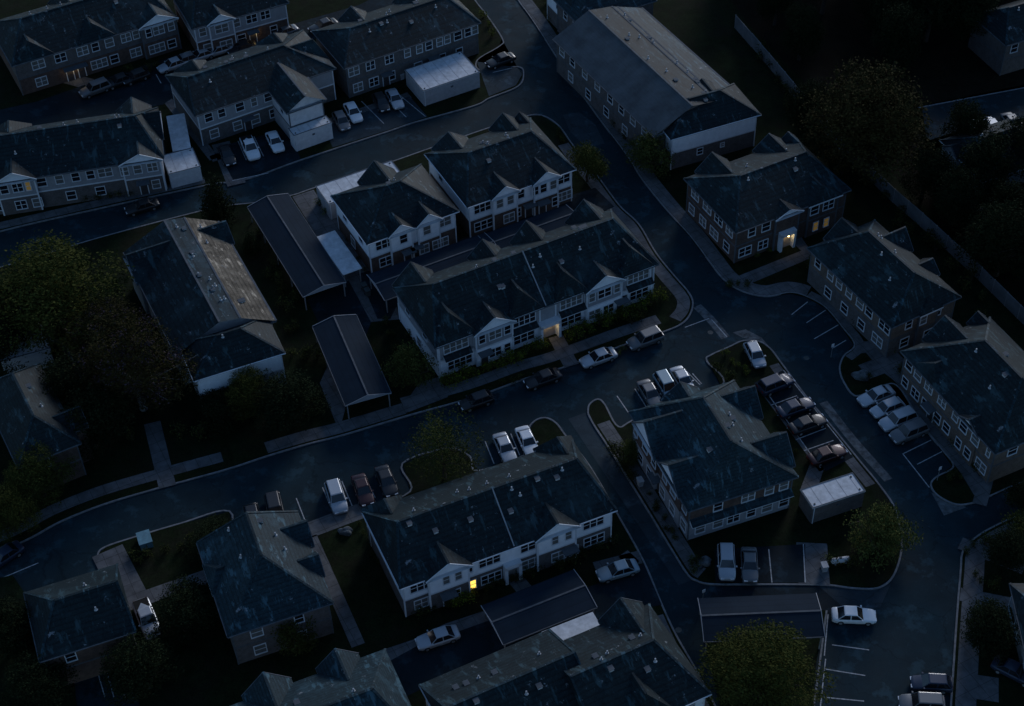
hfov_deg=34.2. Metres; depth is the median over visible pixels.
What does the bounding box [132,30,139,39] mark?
window
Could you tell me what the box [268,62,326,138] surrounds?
house wing
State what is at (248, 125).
door
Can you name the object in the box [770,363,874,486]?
sidewalk
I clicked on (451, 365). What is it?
window
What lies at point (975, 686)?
path
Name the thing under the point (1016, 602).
townhouse
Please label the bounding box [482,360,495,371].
shrub
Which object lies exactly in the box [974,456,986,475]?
window
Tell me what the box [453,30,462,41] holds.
window
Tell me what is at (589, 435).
gutter
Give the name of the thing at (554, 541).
window
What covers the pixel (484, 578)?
window
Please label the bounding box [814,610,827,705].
kerb
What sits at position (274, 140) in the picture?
parked car
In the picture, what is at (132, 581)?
path
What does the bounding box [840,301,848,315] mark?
window
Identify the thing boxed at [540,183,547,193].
window
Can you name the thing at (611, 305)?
window
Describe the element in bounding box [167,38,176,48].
window
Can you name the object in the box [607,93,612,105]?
window
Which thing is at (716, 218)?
window
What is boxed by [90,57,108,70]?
window
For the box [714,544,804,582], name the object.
parking lot
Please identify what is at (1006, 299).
fence
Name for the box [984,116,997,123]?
parked car
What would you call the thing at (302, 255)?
carport
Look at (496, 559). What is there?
window
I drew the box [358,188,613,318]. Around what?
parking lot
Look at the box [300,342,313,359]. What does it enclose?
shrub
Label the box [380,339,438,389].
tree
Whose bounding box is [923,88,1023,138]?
parking lot
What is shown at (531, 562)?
window
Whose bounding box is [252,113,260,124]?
window
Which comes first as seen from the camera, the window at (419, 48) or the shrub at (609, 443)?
the shrub at (609, 443)
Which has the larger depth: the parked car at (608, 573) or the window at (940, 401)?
the window at (940, 401)
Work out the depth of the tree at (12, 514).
185.81 m
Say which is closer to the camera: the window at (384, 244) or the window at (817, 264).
the window at (817, 264)
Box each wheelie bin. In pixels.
[636,476,643,486]
[820,561,828,572]
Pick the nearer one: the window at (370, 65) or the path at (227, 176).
the path at (227, 176)
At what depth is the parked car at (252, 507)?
189.33 m
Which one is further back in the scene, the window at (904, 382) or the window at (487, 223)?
the window at (487, 223)
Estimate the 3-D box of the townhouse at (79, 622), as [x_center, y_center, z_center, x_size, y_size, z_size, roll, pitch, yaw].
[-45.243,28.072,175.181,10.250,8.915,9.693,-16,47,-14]
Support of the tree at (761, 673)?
on the lawn at (813, 646)
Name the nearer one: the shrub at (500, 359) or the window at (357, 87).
the shrub at (500, 359)
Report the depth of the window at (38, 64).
246.72 m
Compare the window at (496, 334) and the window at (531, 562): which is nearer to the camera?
the window at (531, 562)
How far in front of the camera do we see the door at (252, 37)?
256.14 m
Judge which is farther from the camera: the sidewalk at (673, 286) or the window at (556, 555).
the sidewalk at (673, 286)
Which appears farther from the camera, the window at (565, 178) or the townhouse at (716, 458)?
the window at (565, 178)
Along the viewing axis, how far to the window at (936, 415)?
196.32 m
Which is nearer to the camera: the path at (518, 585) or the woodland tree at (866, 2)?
the path at (518, 585)
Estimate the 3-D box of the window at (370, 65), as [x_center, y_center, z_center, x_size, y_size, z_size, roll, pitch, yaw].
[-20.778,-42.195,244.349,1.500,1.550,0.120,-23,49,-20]
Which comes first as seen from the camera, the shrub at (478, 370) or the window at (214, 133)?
the shrub at (478, 370)
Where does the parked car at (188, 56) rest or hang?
on the parking lot at (73, 104)
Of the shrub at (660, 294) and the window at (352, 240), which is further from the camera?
the window at (352, 240)
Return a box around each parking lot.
[0,0,392,125]
[216,130,300,179]
[329,96,426,146]
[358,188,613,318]
[391,563,661,695]
[477,62,521,95]
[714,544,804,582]
[755,370,852,470]
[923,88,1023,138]
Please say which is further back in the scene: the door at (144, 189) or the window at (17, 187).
the door at (144, 189)
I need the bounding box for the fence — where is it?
[734,14,1023,324]
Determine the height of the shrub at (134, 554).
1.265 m
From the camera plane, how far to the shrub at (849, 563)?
182.40 m
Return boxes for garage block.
[0,328,53,373]
[163,147,202,187]
[288,115,332,151]
[315,160,399,218]
[404,51,479,105]
[799,472,865,523]
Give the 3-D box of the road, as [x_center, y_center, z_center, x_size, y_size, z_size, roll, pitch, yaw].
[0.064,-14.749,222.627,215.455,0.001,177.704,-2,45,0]
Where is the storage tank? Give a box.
[831,556,848,564]
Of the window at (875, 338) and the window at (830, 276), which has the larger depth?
the window at (830, 276)
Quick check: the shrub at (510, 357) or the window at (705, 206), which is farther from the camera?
the window at (705, 206)
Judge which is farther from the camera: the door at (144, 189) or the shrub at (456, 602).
the door at (144, 189)
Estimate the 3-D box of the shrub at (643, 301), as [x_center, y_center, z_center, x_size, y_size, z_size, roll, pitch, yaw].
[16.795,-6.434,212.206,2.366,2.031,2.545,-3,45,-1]
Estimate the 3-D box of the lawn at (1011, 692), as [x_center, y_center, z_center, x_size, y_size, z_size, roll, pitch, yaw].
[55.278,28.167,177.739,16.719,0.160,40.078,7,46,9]
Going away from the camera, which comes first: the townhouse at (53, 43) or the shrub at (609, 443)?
the shrub at (609, 443)
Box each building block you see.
[181,319,285,408]
[663,78,761,169]
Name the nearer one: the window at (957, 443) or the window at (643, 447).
the window at (643, 447)
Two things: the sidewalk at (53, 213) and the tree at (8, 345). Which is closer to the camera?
the tree at (8, 345)
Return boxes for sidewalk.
[0,177,204,228]
[0,452,222,541]
[264,403,405,452]
[400,315,660,404]
[520,0,810,294]
[559,143,689,320]
[597,420,705,577]
[658,614,708,705]
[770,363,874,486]
[807,291,862,359]
[867,352,978,494]
[955,517,1022,705]
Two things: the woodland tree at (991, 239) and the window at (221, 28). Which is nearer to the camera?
the woodland tree at (991, 239)
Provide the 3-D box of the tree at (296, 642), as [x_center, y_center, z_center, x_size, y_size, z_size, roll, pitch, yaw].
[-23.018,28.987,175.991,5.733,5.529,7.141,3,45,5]
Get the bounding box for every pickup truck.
[132,597,160,639]
[239,134,260,160]
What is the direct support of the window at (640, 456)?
in the townhouse at (716, 458)
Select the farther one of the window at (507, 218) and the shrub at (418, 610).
the window at (507, 218)
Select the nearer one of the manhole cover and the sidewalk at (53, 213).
the manhole cover
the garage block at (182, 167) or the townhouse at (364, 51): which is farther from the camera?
the townhouse at (364, 51)
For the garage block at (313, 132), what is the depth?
237.30 m
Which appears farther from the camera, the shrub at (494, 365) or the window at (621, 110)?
the window at (621, 110)
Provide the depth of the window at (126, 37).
251.04 m
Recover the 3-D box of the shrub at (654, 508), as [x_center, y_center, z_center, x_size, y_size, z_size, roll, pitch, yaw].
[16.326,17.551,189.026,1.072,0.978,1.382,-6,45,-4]
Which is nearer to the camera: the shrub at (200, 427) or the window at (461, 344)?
the shrub at (200, 427)
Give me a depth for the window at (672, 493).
185.69 m
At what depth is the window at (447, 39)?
248.72 m
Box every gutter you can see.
[569,413,692,584]
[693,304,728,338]
[733,329,766,343]
[819,401,891,481]
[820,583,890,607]
[932,493,965,514]
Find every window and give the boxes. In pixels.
[0,185,9,194]
[11,183,24,192]
[14,200,28,209]
[24,181,31,190]
[31,58,45,70]
[31,197,43,207]
[35,75,48,87]
[36,177,47,187]
[54,52,66,63]
[54,175,64,184]
[64,652,77,662]
[65,190,77,200]
[70,172,80,181]
[76,45,89,56]
[85,170,95,179]
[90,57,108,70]
[91,42,99,52]
[94,186,106,195]
[97,167,113,177]
[104,37,114,48]
[109,53,119,64]
[119,166,129,176]
[120,32,131,43]
[129,46,141,58]
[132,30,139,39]
[132,164,142,174]
[145,28,152,37]
[146,162,158,172]
[148,41,165,54]
[151,179,160,188]
[152,24,164,35]
[167,21,175,31]
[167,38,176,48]
[198,27,206,37]
[203,43,211,49]
[204,112,213,123]
[209,128,219,138]
[214,22,229,34]
[217,108,225,118]
[220,38,232,45]
[232,120,242,130]
[234,18,240,27]
[235,101,244,112]
[237,33,245,40]
[245,13,257,24]
[250,97,257,106]
[250,628,263,638]
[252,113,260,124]
[253,642,267,655]
[260,9,270,20]
[263,93,271,102]
[269,109,274,118]
[270,24,277,33]
[294,614,304,623]
[348,65,359,77]
[350,235,355,249]
[353,81,363,92]
[365,60,375,71]
[369,76,378,87]
[375,239,389,251]
[379,255,391,267]
[384,53,393,64]
[389,70,395,80]
[399,233,407,244]
[404,48,410,57]
[409,582,427,594]
[414,596,428,609]
[416,44,422,53]
[416,334,421,348]
[419,243,429,254]
[423,225,431,235]
[425,41,432,50]
[432,236,448,249]
[436,37,442,46]
[440,216,451,227]
[442,576,450,585]
[443,338,468,354]
[444,34,450,44]
[447,354,472,371]
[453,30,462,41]
[454,571,462,581]
[464,27,471,37]
[470,579,476,587]
[471,25,477,34]
[473,201,490,214]
[474,217,492,232]
[478,334,485,344]
[478,554,500,569]
[481,569,501,585]
[488,328,501,341]
[489,345,501,358]
[496,198,503,208]
[503,211,514,223]
[504,325,511,335]
[504,341,511,352]
[507,195,513,205]
[513,312,535,328]
[514,330,534,345]
[518,189,524,199]
[520,542,535,553]
[522,557,535,570]
[532,186,538,196]
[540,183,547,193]
[550,179,556,190]
[551,536,558,545]
[551,551,565,562]
[552,196,558,206]
[559,47,564,57]
[559,173,569,184]
[559,189,572,201]
[560,294,582,310]
[561,312,581,327]
[565,531,572,540]
[568,70,572,83]
[569,57,574,68]
[582,69,587,80]
[583,517,603,531]
[583,531,604,547]
[585,88,590,100]
[588,293,595,303]
[588,307,600,320]
[595,82,599,92]
[598,287,611,299]
[603,106,608,118]
[603,302,613,312]
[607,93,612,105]
[613,283,620,293]
[618,105,623,116]
[621,123,627,136]
[627,269,649,285]
[629,286,648,300]
[630,115,635,126]
[637,449,642,465]
[642,442,647,455]
[646,465,650,479]
[651,458,655,469]
[659,484,664,500]
[662,473,666,485]
[668,500,674,517]
[669,487,675,499]
[680,516,685,533]
[688,202,694,216]
[691,189,698,202]
[694,525,705,534]
[696,147,702,155]
[699,214,705,228]
[702,201,711,215]
[709,224,718,241]
[712,519,723,528]
[713,502,722,512]
[714,214,722,227]
[722,239,729,253]
[725,225,732,238]
[726,514,739,524]
[738,244,751,258]
[741,492,755,503]
[746,509,755,518]
[747,227,755,237]
[757,238,768,250]
[761,222,770,232]
[761,503,772,513]
[764,486,774,495]
[778,481,788,491]
[778,498,788,507]
[810,205,819,215]
[812,221,818,231]
[814,258,820,270]
[822,199,834,211]
[823,217,829,227]
[823,285,831,299]
[827,270,833,282]
[835,278,842,290]
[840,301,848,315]
[845,287,852,299]
[855,298,863,310]
[856,317,864,331]
[864,306,872,319]
[871,331,882,348]
[878,318,889,335]
[899,336,909,348]
[901,375,908,389]
[904,320,912,329]
[904,360,912,373]
[910,385,919,402]
[913,369,921,382]
[919,315,927,325]
[920,396,929,414]
[924,380,932,395]
[932,411,940,425]
[937,395,946,409]
[941,420,950,435]
[951,411,958,423]
[954,436,961,450]
[958,420,967,435]
[962,445,970,460]
[970,433,979,447]
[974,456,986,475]
[985,448,990,458]
[1006,446,1018,456]
[1010,43,1018,53]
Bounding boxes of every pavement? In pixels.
[293,190,398,321]
[307,281,370,334]
[320,367,344,429]
[397,377,447,414]
[711,585,840,613]
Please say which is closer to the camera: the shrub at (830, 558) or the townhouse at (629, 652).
the townhouse at (629, 652)
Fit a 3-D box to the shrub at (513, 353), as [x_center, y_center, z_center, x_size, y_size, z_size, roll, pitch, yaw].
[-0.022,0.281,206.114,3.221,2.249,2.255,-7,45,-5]
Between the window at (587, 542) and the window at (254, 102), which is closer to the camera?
the window at (587, 542)
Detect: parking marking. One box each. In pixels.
[5,563,113,696]
[156,74,425,123]
[232,68,510,180]
[296,434,519,518]
[617,318,726,411]
[743,544,805,582]
[770,370,850,467]
[792,302,941,486]
[820,614,868,705]
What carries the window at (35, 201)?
in the townhouse at (42, 166)
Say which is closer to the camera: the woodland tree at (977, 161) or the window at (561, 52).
the woodland tree at (977, 161)
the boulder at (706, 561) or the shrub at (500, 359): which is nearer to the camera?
the boulder at (706, 561)
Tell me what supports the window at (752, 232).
in the townhouse at (785, 190)
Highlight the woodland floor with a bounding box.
[731,0,1023,306]
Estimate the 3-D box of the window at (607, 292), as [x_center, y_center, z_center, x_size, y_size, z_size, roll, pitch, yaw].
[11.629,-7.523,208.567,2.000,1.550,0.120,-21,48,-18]
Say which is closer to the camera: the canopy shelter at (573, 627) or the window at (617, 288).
the canopy shelter at (573, 627)
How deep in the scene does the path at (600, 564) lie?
184.35 m
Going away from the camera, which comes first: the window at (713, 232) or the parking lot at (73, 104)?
the window at (713, 232)
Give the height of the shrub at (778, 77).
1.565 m
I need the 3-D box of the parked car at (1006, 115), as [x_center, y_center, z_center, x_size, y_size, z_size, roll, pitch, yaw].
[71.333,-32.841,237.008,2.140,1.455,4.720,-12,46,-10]
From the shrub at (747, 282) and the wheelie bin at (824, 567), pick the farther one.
the shrub at (747, 282)
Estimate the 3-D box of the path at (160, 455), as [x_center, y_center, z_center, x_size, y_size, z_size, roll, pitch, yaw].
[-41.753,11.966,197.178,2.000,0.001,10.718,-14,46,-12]
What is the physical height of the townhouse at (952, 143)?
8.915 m
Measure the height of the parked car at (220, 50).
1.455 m
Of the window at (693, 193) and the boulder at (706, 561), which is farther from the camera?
the window at (693, 193)
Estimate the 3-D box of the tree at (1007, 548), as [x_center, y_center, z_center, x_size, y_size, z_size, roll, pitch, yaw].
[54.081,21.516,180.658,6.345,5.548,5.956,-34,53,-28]
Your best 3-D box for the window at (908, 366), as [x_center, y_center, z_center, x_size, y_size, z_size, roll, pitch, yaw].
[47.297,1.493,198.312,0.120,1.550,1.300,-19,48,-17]
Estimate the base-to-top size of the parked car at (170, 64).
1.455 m
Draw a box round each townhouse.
[0,0,181,95]
[0,97,167,215]
[0,363,93,494]
[23,563,136,684]
[165,29,335,145]
[173,0,288,50]
[196,510,333,664]
[230,648,410,705]
[311,0,481,97]
[330,160,459,272]
[360,435,617,616]
[392,199,659,377]
[418,628,580,705]
[424,111,576,236]
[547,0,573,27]
[553,0,656,32]
[563,597,711,705]
[628,379,798,540]
[683,131,851,262]
[806,217,961,357]
[899,310,1023,482]
[939,119,1023,210]
[968,0,1023,75]
[1008,583,1023,667]
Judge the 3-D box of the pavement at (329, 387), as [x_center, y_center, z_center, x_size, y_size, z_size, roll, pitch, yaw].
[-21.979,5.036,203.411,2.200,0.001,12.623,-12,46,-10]
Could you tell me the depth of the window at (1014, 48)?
243.49 m
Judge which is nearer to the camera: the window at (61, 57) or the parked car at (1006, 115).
the parked car at (1006, 115)
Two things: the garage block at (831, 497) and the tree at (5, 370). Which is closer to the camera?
the garage block at (831, 497)
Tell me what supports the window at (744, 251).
in the townhouse at (785, 190)
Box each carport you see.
[247,193,346,309]
[312,314,391,418]
[366,232,495,312]
[478,204,573,248]
[481,569,596,647]
[697,593,824,650]
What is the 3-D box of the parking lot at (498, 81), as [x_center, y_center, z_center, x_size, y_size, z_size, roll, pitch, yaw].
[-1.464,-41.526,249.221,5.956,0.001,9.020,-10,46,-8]
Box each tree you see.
[0,229,134,360]
[0,277,50,367]
[0,361,26,376]
[0,482,42,543]
[0,651,79,705]
[1,439,79,507]
[36,348,108,408]
[66,294,154,358]
[69,306,201,413]
[95,628,184,705]
[146,571,219,651]
[186,385,247,438]
[198,171,239,226]
[219,366,280,422]
[248,367,330,436]
[270,615,318,656]
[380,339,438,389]
[402,404,486,485]
[563,140,610,181]
[613,438,639,465]
[619,128,679,180]
[693,617,837,705]
[782,76,829,127]
[792,54,940,187]
[843,499,923,573]
[848,0,902,25]
[863,0,928,47]
[869,0,928,70]
[898,140,959,202]
[932,162,989,234]
[937,97,991,137]
[951,194,1023,282]
[954,127,1023,206]
[959,595,1022,664]
[981,522,1023,579]
[982,177,1023,236]
[987,113,1023,189]
[1000,508,1023,543]
[1002,476,1023,515]
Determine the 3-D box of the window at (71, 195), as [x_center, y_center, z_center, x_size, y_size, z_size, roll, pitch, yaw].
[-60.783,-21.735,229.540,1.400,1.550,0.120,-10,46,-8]
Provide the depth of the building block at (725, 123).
231.09 m
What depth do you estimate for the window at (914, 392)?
199.17 m
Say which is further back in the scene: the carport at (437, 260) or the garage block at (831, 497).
the carport at (437, 260)
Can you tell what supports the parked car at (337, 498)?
on the road
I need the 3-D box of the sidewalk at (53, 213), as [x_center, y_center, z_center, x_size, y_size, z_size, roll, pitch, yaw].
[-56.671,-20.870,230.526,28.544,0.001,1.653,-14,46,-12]
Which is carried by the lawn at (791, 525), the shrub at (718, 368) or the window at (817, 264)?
the shrub at (718, 368)
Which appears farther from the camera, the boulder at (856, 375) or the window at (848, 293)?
the window at (848, 293)
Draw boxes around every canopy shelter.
[166,113,190,151]
[317,230,361,286]
[542,612,598,639]
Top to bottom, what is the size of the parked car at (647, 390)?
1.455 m
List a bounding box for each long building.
[122,217,276,384]
[552,6,729,162]
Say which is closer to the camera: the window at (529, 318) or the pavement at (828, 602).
the pavement at (828, 602)
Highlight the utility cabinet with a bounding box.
[136,529,152,549]
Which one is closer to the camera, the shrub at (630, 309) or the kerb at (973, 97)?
the shrub at (630, 309)
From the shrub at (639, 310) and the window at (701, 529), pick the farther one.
the shrub at (639, 310)
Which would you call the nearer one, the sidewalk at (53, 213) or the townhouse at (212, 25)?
the sidewalk at (53, 213)
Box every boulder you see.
[338,526,352,535]
[697,556,711,566]
[851,369,869,380]
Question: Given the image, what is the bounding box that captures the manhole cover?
[675,627,681,632]
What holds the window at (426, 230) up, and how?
in the townhouse at (387, 216)
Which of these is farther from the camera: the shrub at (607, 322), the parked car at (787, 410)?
the shrub at (607, 322)
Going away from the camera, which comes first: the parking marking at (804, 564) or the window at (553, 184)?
the parking marking at (804, 564)
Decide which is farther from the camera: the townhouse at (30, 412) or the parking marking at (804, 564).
the townhouse at (30, 412)
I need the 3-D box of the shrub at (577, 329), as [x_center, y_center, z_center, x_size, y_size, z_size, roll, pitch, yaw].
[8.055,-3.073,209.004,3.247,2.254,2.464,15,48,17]
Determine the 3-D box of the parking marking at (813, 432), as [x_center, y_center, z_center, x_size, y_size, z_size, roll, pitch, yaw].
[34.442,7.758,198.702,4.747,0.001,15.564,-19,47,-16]
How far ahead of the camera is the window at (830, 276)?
210.00 m
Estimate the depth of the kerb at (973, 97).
242.62 m
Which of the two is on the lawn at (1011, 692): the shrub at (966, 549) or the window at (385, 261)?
the shrub at (966, 549)
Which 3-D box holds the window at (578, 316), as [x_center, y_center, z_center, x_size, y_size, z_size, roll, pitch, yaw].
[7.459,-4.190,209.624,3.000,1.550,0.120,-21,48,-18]
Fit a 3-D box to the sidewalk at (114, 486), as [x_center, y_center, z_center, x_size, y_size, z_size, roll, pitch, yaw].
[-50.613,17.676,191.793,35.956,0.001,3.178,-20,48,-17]
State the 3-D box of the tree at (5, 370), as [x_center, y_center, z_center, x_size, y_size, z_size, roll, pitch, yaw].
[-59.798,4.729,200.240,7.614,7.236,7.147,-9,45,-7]
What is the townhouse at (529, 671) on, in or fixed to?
on the lawn at (215, 674)
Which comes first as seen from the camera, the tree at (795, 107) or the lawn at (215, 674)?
the lawn at (215, 674)
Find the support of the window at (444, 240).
in the townhouse at (387, 216)
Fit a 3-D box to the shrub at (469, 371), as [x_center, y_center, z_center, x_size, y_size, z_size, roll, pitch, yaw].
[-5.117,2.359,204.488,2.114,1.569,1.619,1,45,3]
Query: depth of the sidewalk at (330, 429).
199.31 m
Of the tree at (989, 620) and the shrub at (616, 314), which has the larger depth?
the shrub at (616, 314)
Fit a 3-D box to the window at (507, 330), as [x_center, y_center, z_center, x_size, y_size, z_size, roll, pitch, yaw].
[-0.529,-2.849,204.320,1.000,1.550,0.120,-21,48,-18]
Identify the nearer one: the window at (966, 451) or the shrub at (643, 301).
the window at (966, 451)
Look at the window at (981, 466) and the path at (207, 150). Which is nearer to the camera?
the window at (981, 466)
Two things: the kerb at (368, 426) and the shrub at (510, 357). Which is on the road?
the kerb at (368, 426)
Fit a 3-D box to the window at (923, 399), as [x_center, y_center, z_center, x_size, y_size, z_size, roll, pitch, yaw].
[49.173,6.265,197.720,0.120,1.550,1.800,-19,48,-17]
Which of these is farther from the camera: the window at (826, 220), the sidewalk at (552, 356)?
the window at (826, 220)
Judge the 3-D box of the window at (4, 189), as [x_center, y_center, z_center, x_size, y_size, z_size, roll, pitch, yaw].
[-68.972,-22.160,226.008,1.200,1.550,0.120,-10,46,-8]
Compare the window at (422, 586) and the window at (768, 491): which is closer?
the window at (422, 586)
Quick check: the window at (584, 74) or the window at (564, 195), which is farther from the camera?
the window at (584, 74)
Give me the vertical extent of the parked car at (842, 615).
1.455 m
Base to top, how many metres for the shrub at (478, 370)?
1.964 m
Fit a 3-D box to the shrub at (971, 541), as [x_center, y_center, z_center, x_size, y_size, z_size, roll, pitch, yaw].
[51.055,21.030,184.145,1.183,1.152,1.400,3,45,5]
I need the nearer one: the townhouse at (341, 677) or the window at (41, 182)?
the townhouse at (341, 677)
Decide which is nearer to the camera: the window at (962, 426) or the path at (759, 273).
the window at (962, 426)
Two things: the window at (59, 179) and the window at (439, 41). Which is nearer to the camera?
the window at (59, 179)
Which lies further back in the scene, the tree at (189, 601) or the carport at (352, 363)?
the carport at (352, 363)
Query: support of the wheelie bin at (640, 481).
on the sidewalk at (681, 546)
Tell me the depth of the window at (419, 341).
207.41 m
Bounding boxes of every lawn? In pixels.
[0,0,522,229]
[0,116,691,546]
[0,575,76,705]
[99,418,713,705]
[520,0,1023,503]
[589,341,899,587]
[706,610,825,705]
[952,516,1023,705]
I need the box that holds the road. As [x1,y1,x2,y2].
[0,0,1023,705]
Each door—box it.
[66,71,75,81]
[78,67,86,77]
[139,185,149,194]
[244,120,252,130]
[249,34,257,41]
[382,76,389,86]
[404,254,412,260]
[480,356,488,365]
[525,208,532,217]
[538,205,546,213]
[926,412,933,421]
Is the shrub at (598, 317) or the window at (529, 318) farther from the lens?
the shrub at (598, 317)
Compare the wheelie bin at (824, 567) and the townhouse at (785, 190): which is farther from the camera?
the townhouse at (785, 190)
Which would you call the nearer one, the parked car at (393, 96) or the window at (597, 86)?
the window at (597, 86)
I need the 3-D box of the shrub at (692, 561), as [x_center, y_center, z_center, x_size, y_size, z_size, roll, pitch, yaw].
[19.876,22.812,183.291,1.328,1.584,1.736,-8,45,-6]
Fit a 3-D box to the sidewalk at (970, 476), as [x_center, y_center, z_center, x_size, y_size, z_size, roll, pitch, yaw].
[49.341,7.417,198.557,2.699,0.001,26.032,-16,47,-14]
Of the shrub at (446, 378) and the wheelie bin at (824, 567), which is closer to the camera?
the wheelie bin at (824, 567)
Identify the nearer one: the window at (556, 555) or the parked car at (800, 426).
the window at (556, 555)
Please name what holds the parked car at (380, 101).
on the parking lot at (371, 123)
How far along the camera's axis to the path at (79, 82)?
250.81 m
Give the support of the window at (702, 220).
in the townhouse at (785, 190)
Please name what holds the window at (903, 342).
in the townhouse at (884, 289)
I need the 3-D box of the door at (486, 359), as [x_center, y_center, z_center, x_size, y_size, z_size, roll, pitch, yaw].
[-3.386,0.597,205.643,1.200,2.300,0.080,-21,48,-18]
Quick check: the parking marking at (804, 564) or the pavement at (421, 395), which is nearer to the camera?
the parking marking at (804, 564)
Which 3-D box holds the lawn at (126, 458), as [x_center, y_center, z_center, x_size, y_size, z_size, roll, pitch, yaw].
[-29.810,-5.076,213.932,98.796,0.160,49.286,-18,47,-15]
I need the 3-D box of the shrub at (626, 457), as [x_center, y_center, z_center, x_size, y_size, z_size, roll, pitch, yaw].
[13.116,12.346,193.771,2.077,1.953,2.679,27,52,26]
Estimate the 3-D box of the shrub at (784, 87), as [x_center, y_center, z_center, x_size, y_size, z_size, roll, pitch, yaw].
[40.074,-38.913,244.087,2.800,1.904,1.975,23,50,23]
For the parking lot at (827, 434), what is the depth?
196.87 m
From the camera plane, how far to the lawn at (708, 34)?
229.16 m
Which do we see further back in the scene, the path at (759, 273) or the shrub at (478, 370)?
the path at (759, 273)
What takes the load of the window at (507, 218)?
in the townhouse at (506, 170)
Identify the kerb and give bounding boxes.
[0,0,523,231]
[0,114,693,543]
[97,417,715,705]
[518,0,1019,505]
[587,339,902,589]
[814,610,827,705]
[915,87,1023,108]
[950,516,1014,705]
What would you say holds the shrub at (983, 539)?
on the lawn at (1011, 692)
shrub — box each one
[126,547,140,558]
[140,545,152,557]
[168,417,187,440]
[189,420,209,440]
[286,346,297,356]
[297,347,312,361]
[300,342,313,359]
[313,197,320,205]
[411,605,430,618]
[437,368,457,387]
[447,369,470,388]
[449,596,459,607]
[455,359,474,375]
[458,590,468,604]
[462,590,476,603]
[463,366,477,376]
[468,365,480,378]
[471,586,478,595]
[479,9,487,17]
[480,362,487,372]
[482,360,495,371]
[486,575,503,585]
[488,26,494,36]
[489,360,500,369]
[496,353,509,367]
[498,576,506,586]
[501,347,522,362]
[503,349,523,365]
[514,570,525,581]
[521,342,531,355]
[532,335,550,348]
[532,338,546,351]
[563,327,578,341]
[564,321,585,338]
[577,319,591,329]
[584,320,596,333]
[592,310,604,325]
[594,540,608,551]
[601,304,616,324]
[601,313,614,328]
[605,438,617,455]
[607,532,620,545]
[609,442,629,457]
[613,307,621,321]
[615,453,634,467]
[615,456,633,473]
[616,304,630,319]
[621,302,637,316]
[631,302,644,311]
[633,303,646,317]
[636,293,651,311]
[644,290,657,303]
[646,286,660,301]
[651,503,658,511]
[655,286,669,300]
[667,524,677,533]
[688,553,695,565]
[688,563,699,575]
[693,552,702,564]
[713,361,724,372]
[720,347,730,355]
[723,368,736,380]
[742,276,751,286]
[772,71,780,82]
[777,79,789,92]
[819,552,839,566]
[843,556,857,569]
[874,548,886,562]
[893,362,902,373]
[961,543,971,555]
[962,261,982,279]
[968,462,977,471]
[970,538,977,547]
[972,568,979,577]
[974,307,988,316]
[976,531,994,546]
[976,576,986,584]
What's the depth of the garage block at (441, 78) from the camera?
245.42 m
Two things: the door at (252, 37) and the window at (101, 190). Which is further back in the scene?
the door at (252, 37)
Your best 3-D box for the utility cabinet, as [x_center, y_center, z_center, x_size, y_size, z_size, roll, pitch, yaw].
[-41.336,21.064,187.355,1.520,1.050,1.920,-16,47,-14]
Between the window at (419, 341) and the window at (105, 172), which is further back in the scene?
the window at (105, 172)
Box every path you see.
[64,77,93,86]
[92,544,145,596]
[127,570,206,609]
[144,421,175,488]
[165,99,217,159]
[211,92,411,161]
[212,141,244,186]
[308,501,375,536]
[312,536,364,646]
[377,611,488,659]
[509,576,530,591]
[549,334,578,367]
[593,551,642,569]
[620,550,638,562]
[739,237,810,283]
[765,397,823,470]
[796,542,829,584]
[801,447,823,488]
[856,341,879,352]
[858,352,903,378]
[957,538,1023,573]
[957,672,998,701]
[960,588,1010,608]
[972,476,992,505]
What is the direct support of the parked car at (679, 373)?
on the road
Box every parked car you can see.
[0,540,24,567]
[79,76,110,98]
[108,72,129,90]
[123,67,150,85]
[124,197,159,216]
[156,56,187,73]
[178,50,196,63]
[192,48,213,59]
[209,45,232,58]
[217,143,236,166]
[227,39,255,53]
[243,503,259,511]
[264,491,283,510]
[265,130,284,152]
[268,24,298,35]
[308,17,337,33]
[324,478,348,514]
[332,110,350,131]
[343,101,362,123]
[351,473,374,506]
[371,91,390,112]
[374,464,398,497]
[385,88,404,109]
[415,624,460,651]
[458,389,494,412]
[485,52,515,69]
[492,432,516,462]
[515,425,537,454]
[523,367,562,390]
[579,347,617,369]
[595,558,639,583]
[626,325,664,351]
[636,379,660,405]
[652,369,674,395]
[669,365,693,385]
[717,543,736,580]
[740,547,759,582]
[743,340,766,368]
[756,373,794,396]
[775,397,815,419]
[787,413,827,435]
[806,444,847,466]
[831,605,876,625]
[857,384,895,408]
[869,396,905,418]
[878,405,918,431]
[889,417,929,445]
[898,691,945,705]
[910,672,952,693]
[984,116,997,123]
[990,654,1023,686]
[1000,112,1019,129]
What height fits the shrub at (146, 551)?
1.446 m
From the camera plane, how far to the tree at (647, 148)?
229.35 m
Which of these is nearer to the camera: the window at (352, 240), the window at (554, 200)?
the window at (352, 240)

